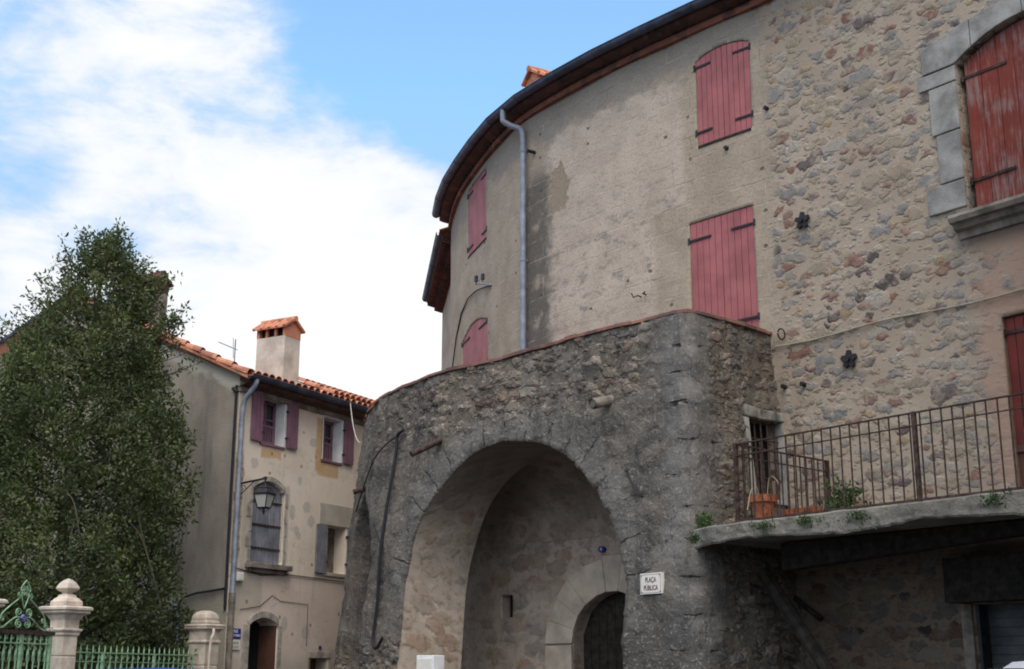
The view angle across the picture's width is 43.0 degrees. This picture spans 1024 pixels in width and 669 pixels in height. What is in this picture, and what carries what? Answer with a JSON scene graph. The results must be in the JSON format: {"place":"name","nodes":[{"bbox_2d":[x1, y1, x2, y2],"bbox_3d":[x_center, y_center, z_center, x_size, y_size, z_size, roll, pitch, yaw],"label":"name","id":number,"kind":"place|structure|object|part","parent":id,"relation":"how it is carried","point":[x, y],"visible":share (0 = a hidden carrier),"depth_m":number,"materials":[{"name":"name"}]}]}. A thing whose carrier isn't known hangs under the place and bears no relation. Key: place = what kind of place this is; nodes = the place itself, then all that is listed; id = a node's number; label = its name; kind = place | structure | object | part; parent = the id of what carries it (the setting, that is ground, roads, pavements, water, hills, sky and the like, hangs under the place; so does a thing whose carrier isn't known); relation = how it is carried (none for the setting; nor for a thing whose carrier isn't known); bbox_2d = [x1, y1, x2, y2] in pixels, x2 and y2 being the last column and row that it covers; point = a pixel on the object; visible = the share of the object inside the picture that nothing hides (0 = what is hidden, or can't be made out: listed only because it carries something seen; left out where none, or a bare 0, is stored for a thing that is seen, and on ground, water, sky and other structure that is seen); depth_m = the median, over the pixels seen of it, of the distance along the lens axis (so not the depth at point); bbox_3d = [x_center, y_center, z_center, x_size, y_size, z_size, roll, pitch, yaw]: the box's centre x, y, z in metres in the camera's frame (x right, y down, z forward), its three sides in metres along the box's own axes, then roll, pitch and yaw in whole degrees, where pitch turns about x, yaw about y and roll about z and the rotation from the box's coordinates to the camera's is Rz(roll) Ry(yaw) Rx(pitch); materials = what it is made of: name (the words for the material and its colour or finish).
{"place":"outdoors","nodes":[
{"label":"outdoors","id":0,"kind":"place"},
{"bbox_2d":[0,599,7,607],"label":"gate pillar","id":1,"kind":"structure","parent":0,"point":[3,602],"depth_m":16.36,"materials":[{"name":"stone"}]},
{"bbox_2d":[39,579,92,668],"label":"gate pillar","id":2,"kind":"structure","parent":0,"point":[65,611],"depth_m":18.05,"materials":[{"name":"stone"}]},
{"bbox_2d":[0,580,54,668],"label":"iron gate","id":3,"kind":"structure","parent":2,"relation":"attached to","point":[21,638],"depth_m":17.26,"materials":[{"name":"green metal"}]},
{"bbox_2d":[123,667,184,668],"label":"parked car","id":4,"kind":"object","parent":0,"point":[154,668],"visible":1,"depth_m":12.55,"materials":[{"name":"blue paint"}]},
{"bbox_2d":[0,0,691,399],"label":"sky","id":5,"kind":"structure","parent":0,"point":[286,158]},
{"label":"ground","id":6,"kind":"structure","parent":0,"visible":0},
{"bbox_2d":[0,571,55,668],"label":"ivy hedge","id":7,"kind":"object","parent":6,"relation":"on","point":[4,614],"visible":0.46,"depth_m":20.11,"materials":[{"name":"green plant"}]},
{"bbox_2d":[0,216,204,668],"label":"evergreen tree","id":8,"kind":"object","parent":6,"relation":"on","point":[129,310],"visible":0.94,"depth_m":21.67,"materials":[{"name":"green plant"}]},
{"bbox_2d":[74,644,197,668],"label":"iron fence","id":9,"kind":"object","parent":6,"relation":"on","point":[103,658],"visible":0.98,"depth_m":19.86,"materials":[{"name":"metal"}]},
{"bbox_2d":[75,601,197,668],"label":"ivy hedge","id":10,"kind":"object","parent":6,"relation":"on","point":[183,645],"visible":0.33,"depth_m":22.14,"materials":[{"name":"green plant"}]},
{"bbox_2d":[0,270,371,668],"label":"plastered house","id":11,"kind":"structure","parent":6,"relation":"on","point":[298,445],"depth_m":25.10,"materials":[{"name":"beige paint"}]},
{"bbox_2d":[166,597,179,666],"bbox_3d":[-6.257,6.209,23.614,0.339,2.856,0.095,-2,-15,7],"label":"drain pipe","id":12,"kind":"object","parent":11,"relation":"attached to","point":[177,621],"visible":0.17,"depth_m":23.84,"materials":[{"name":"metal"}]},
{"bbox_2d":[179,587,225,634],"bbox_3d":[-5.675,5.127,23.703,1.104,1.003,0.052,-7,-16,27],"label":"wall cable","id":13,"kind":"object","parent":11,"relation":"attached to","point":[205,591],"depth_m":23.78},
{"bbox_2d":[218,338,236,360],"bbox_3d":[-5.703,0.443,26.038,0.457,0.758,0.162,-5,-15,19],"label":"tv aerial","id":14,"kind":"object","parent":11,"relation":"attached to","point":[234,351],"visible":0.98,"depth_m":26.02,"materials":[{"name":"metal"}]},
{"bbox_2d":[223,385,238,609],"bbox_3d":[-5.226,2.967,24.039,0.151,4.150,0.080,-6,-16,23],"label":"corner cable","id":15,"kind":"object","parent":11,"relation":"attached to","point":[235,389],"visible":1,"depth_m":24.00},
{"bbox_2d":[232,640,239,649],"bbox_3d":[-5.022,5.616,23.545,0.030,0.175,0.285,-8,-17,28],"label":"street sign","id":16,"kind":"object","parent":11,"relation":"attached to","point":[236,644],"visible":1,"depth_m":23.56,"materials":[{"name":"white metal"}]},
{"bbox_2d":[233,628,240,638],"bbox_3d":[-5.022,5.422,23.593,0.030,0.175,0.290,-8,-17,28],"label":"street sign","id":17,"kind":"object","parent":11,"relation":"attached to","point":[236,633],"visible":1,"depth_m":23.62,"materials":[{"name":"blue metal"}]},
{"bbox_2d":[236,572,243,580],"bbox_3d":[-4.996,4.439,23.836,0.090,0.160,0.180,-8,-17,28],"label":"junction box","id":18,"kind":"object","parent":11,"relation":"attached to","point":[239,576],"visible":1,"depth_m":23.79,"materials":[{"name":"white paint"}]},
{"bbox_2d":[240,476,275,514],"bbox_3d":[-4.755,2.962,23.934,0.773,0.730,0.304,-6,-16,21],"label":"wall lantern","id":19,"kind":"object","parent":11,"relation":"attached to","point":[264,495],"depth_m":23.77,"materials":[{"name":"metal"}]},
{"bbox_2d":[248,621,275,668],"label":"door","id":20,"kind":"structure","parent":11,"relation":"in","point":[262,639],"depth_m":24.63,"materials":[{"name":"brown wood"}]},
{"bbox_2d":[259,398,286,449],"bbox_3d":[-4.741,1.697,25.347,0.290,1.030,0.770,-8,-17,28],"label":"window","id":21,"kind":"structure","parent":11,"relation":"in","point":[275,415],"depth_m":25.56,"materials":[{"name":"white paint"}]},
{"bbox_2d":[240,595,307,645],"bbox_3d":[-4.487,5.405,24.611,0.009,0.925,2.015,-8,-17,28],"label":"facade wire","id":22,"kind":"object","parent":11,"relation":"attached to","point":[284,601],"visible":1,"depth_m":25.00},
{"bbox_2d":[236,568,343,581],"bbox_3d":[-3.662,4.952,26.257,0.020,0.102,5.901,-8,-17,28],"label":"facade wire","id":23,"kind":"object","parent":11,"relation":"attached to","point":[290,575],"visible":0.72,"depth_m":25.24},
{"bbox_2d":[326,528,334,572],"bbox_3d":[-3.854,4.430,26.687,0.015,0.936,0.646,-8,-17,28],"label":"window back","id":24,"kind":"structure","parent":11,"relation":"in","point":[330,546],"depth_m":26.87,"materials":[{"name":"glass"}]},
{"bbox_2d":[320,414,343,465],"bbox_3d":[-3.821,2.178,26.946,0.290,1.010,0.740,-8,-17,28],"label":"window","id":25,"kind":"structure","parent":11,"relation":"in","point":[332,438],"depth_m":27.14,"materials":[{"name":"white paint"}]},
{"bbox_2d":[184,611,225,668],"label":"gate pillar","id":26,"kind":"structure","parent":6,"relation":"on","point":[202,624],"depth_m":22.08,"materials":[{"name":"stone"}]},
{"bbox_2d":[207,628,214,668],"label":"cream pipe","id":27,"kind":"object","parent":26,"relation":"attached to","point":[209,649],"visible":1,"depth_m":21.84,"materials":[{"name":"plastic"}]},
{"bbox_2d":[298,377,374,404],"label":"neighbour house","id":28,"kind":"structure","parent":6,"relation":"on","point":[337,391],"depth_m":28.80,"materials":[{"name":"ceramic"}]},
{"bbox_2d":[416,655,443,668],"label":"meter cabinet","id":29,"kind":"object","parent":6,"relation":"on","point":[430,662],"visible":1,"depth_m":19.12,"materials":[{"name":"white paint"}]},
{"bbox_3d":[-1.299,5.459,19.007,0.017,1.410,0.340,13,-19,-40],"label":"cabinet door","id":30,"kind":"part","parent":29,"relation":"part of","materials":[{"name":"white metal"}]},
{"bbox_2d":[422,227,450,369],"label":"rendered house","id":31,"kind":"structure","parent":6,"relation":"on","point":[436,292],"depth_m":31.43,"materials":[{"name":"ceramic"}]},
{"bbox_2d":[334,308,804,668],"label":"stone arcade","id":32,"kind":"object","parent":6,"relation":"on","point":[527,483],"visible":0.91,"depth_m":19.04,"materials":[{"name":"stone"}]},
{"bbox_2d":[350,403,370,442],"bbox_3d":[-2.907,1.562,24.791,0.018,1.271,3.784,3,-15,-12],"label":"overhead cable","id":33,"kind":"object","parent":32,"relation":"attached to","point":[353,424],"visible":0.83,"depth_m":25.86,"materials":[{"name":"white plastic"}]},
{"bbox_2d":[355,436,395,543],"bbox_3d":[-2.369,2.721,21.664,0.231,1.817,1.988,7,-16,-25],"label":"thin wire","id":34,"kind":"object","parent":32,"relation":"attached to","point":[367,477],"visible":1,"depth_m":21.63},
{"bbox_2d":[371,429,404,649],"bbox_3d":[-1.973,3.216,20.608,0.298,3.457,0.463,9,-17,-31],"label":"hanging cable","id":35,"kind":"object","parent":32,"relation":"hanging from","point":[377,646],"visible":1,"depth_m":20.56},
{"bbox_2d":[510,595,512,616],"bbox_3d":[0.033,4.516,21.581,0.170,0.360,0.265,14,-20,-43],"label":"window","id":36,"kind":"structure","parent":32,"relation":"in","point":[511,597],"depth_m":21.68,"materials":[{"name":"black"}]},
{"bbox_2d":[598,546,605,552],"bbox_3d":[1.397,3.330,20.148,0.110,0.100,0.073,-13,-20,41],"label":"house number","id":37,"kind":"object","parent":32,"relation":"attached to","point":[601,549],"visible":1,"depth_m":20.12,"materials":[{"name":"blue ceramic"}]},
{"bbox_2d":[584,592,625,668],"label":"door","id":38,"kind":"structure","parent":32,"relation":"in","point":[603,632],"depth_m":20.12,"materials":[{"name":"brown wood"}]},
{"bbox_2d":[640,572,663,594],"bbox_3d":[1.725,3.066,16.009,0.057,0.254,0.374,12,-18,-37],"label":"street sign","id":39,"kind":"object","parent":32,"relation":"attached to","point":[651,583],"visible":1,"depth_m":15.98,"materials":[{"name":"beige ceramic"}]},
{"bbox_2d":[742,404,790,505],"bbox_3d":[3.291,1.612,17.203,0.861,1.289,0.376,13,-19,-41],"label":"window","id":40,"kind":"structure","parent":32,"relation":"in","point":[756,431],"depth_m":17.30,"materials":[{"name":"grey stone"}]},
{"bbox_2d":[432,0,1023,668],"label":"stone building","id":41,"kind":"structure","parent":6,"relation":"on","point":[790,170],"depth_m":17.36,"materials":[{"name":"beige stone"}]},
{"bbox_2d":[452,285,490,366],"bbox_3d":[-0.918,0.495,25.428,0.150,2.270,4.082,4,-15,-13],"label":"wall cable","id":42,"kind":"object","parent":41,"relation":"attached to","point":[460,319],"depth_m":25.85,"materials":[{"name":"grey plastic"}]},
{"bbox_2d":[474,273,491,285],"bbox_3d":[-0.525,-1.001,23.843,0.345,0.265,0.098,-2,-15,9],"label":"insulator bracket","id":43,"kind":"object","parent":41,"relation":"attached to","point":[476,278],"visible":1,"depth_m":23.83,"materials":[{"name":"metal"}]},
{"bbox_2d":[693,392,1023,668],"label":"balcony","id":44,"kind":"structure","parent":41,"relation":"attached to","point":[918,524],"depth_m":14.23,"materials":[{"name":"concrete"}]},
{"bbox_2d":[689,531,701,544],"bbox_3d":[2.187,2.428,15.502,0.166,0.171,0.187,0,-15,0],"label":"weed","id":45,"kind":"object","parent":44,"relation":"on","point":[695,536],"visible":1,"depth_m":15.49,"materials":[{"name":"green plant"}]},
{"bbox_2d":[694,510,715,528],"bbox_3d":[2.348,2.281,15.840,0.297,0.266,0.291,0,-15,0],"label":"weed","id":46,"kind":"object","parent":44,"relation":"on","point":[707,522],"visible":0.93,"depth_m":15.80,"materials":[{"name":"green plant"}]},
{"bbox_2d":[748,518,775,534],"bbox_3d":[2.824,2.170,14.712,0.162,0.184,0.385,12,-19,-38],"label":"weed","id":47,"kind":"object","parent":44,"relation":"on","point":[762,526],"visible":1,"depth_m":14.71,"materials":[{"name":"green plant"}]},
{"bbox_2d":[747,476,780,519],"bbox_3d":[2.894,1.909,15.110,0.403,0.533,0.416,0,-15,0],"label":"flower pot","id":48,"kind":"object","parent":44,"relation":"on","point":[758,504],"visible":0.78,"depth_m":15.01,"materials":[{"name":"ceramic"}]},
{"bbox_2d":[782,509,794,516],"bbox_3d":[3.195,2.065,14.892,0.190,0.115,0.190,0,-15,0],"label":"saucer","id":49,"kind":"object","parent":44,"relation":"on","point":[785,511],"visible":0.27,"depth_m":14.83,"materials":[{"name":"ceramic"}]},
{"bbox_2d":[794,508,805,515],"bbox_3d":[3.285,2.033,14.767,0.150,0.115,0.150,0,-15,0],"label":"saucer","id":50,"kind":"object","parent":44,"relation":"on","point":[801,510],"visible":0.3,"depth_m":14.71,"materials":[{"name":"ceramic"}]},
{"bbox_2d":[794,514,824,528],"bbox_3d":[3.243,2.033,14.199,0.117,0.169,0.424,11,-18,-35],"label":"weed","id":51,"kind":"object","parent":44,"relation":"on","point":[803,517],"visible":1,"depth_m":14.23,"materials":[{"name":"green plant"}]},
{"bbox_2d":[804,506,822,513],"bbox_3d":[3.395,1.998,14.631,0.210,0.115,0.210,0,-15,0],"label":"saucer","id":52,"kind":"object","parent":44,"relation":"on","point":[811,508],"visible":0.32,"depth_m":14.56,"materials":[{"name":"ceramic"}]},
{"bbox_2d":[817,475,872,512],"bbox_3d":[3.746,1.831,14.620,0.607,0.501,0.562,0,-15,0],"label":"balcony plant","id":53,"kind":"object","parent":44,"relation":"on","point":[838,499],"visible":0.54,"depth_m":14.55,"materials":[{"name":"green plant"}]},
{"bbox_2d":[838,508,877,530],"bbox_3d":[3.629,1.945,13.691,0.167,0.266,0.525,14,-20,-42],"label":"weed","id":54,"kind":"object","parent":44,"relation":"on","point":[859,513],"visible":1,"depth_m":13.69,"materials":[{"name":"green plant"}]},
{"bbox_2d":[978,486,1011,507],"bbox_3d":[4.646,1.572,12.490,0.147,0.211,0.397,12,-19,-38],"label":"weed","id":55,"kind":"object","parent":44,"relation":"on","point":[990,499],"visible":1,"depth_m":12.47,"materials":[{"name":"green plant"}]},
{"bbox_2d":[774,288,1023,347],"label":"wall conduit","id":56,"kind":"object","parent":41,"relation":"attached to","point":[960,305],"depth_m":16.19,"materials":[{"name":"grey plastic"}]},
{"bbox_2d":[1003,315,1023,444],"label":"door","id":57,"kind":"structure","parent":41,"relation":"in","point":[1014,331],"depth_m":14.91,"materials":[{"name":"red paint"}]},
{"bbox_2d":[1016,445,1023,485],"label":"door panel","id":58,"kind":"structure","parent":41,"relation":"in","point":[1020,448],"depth_m":14.69,"materials":[{"name":"brown wood"}]},
{"bbox_2d":[990,661,1023,668],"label":"parked car","id":59,"kind":"object","parent":6,"relation":"on","point":[1017,665],"visible":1,"depth_m":8.64,"materials":[{"name":"white paint"}]},
{"bbox_3d":[3.024,2.409,8.347,0.558,0.520,1.159,0,-15,0],"label":"rear window","id":60,"kind":"part","parent":59,"relation":"part of","materials":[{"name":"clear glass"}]}
]}

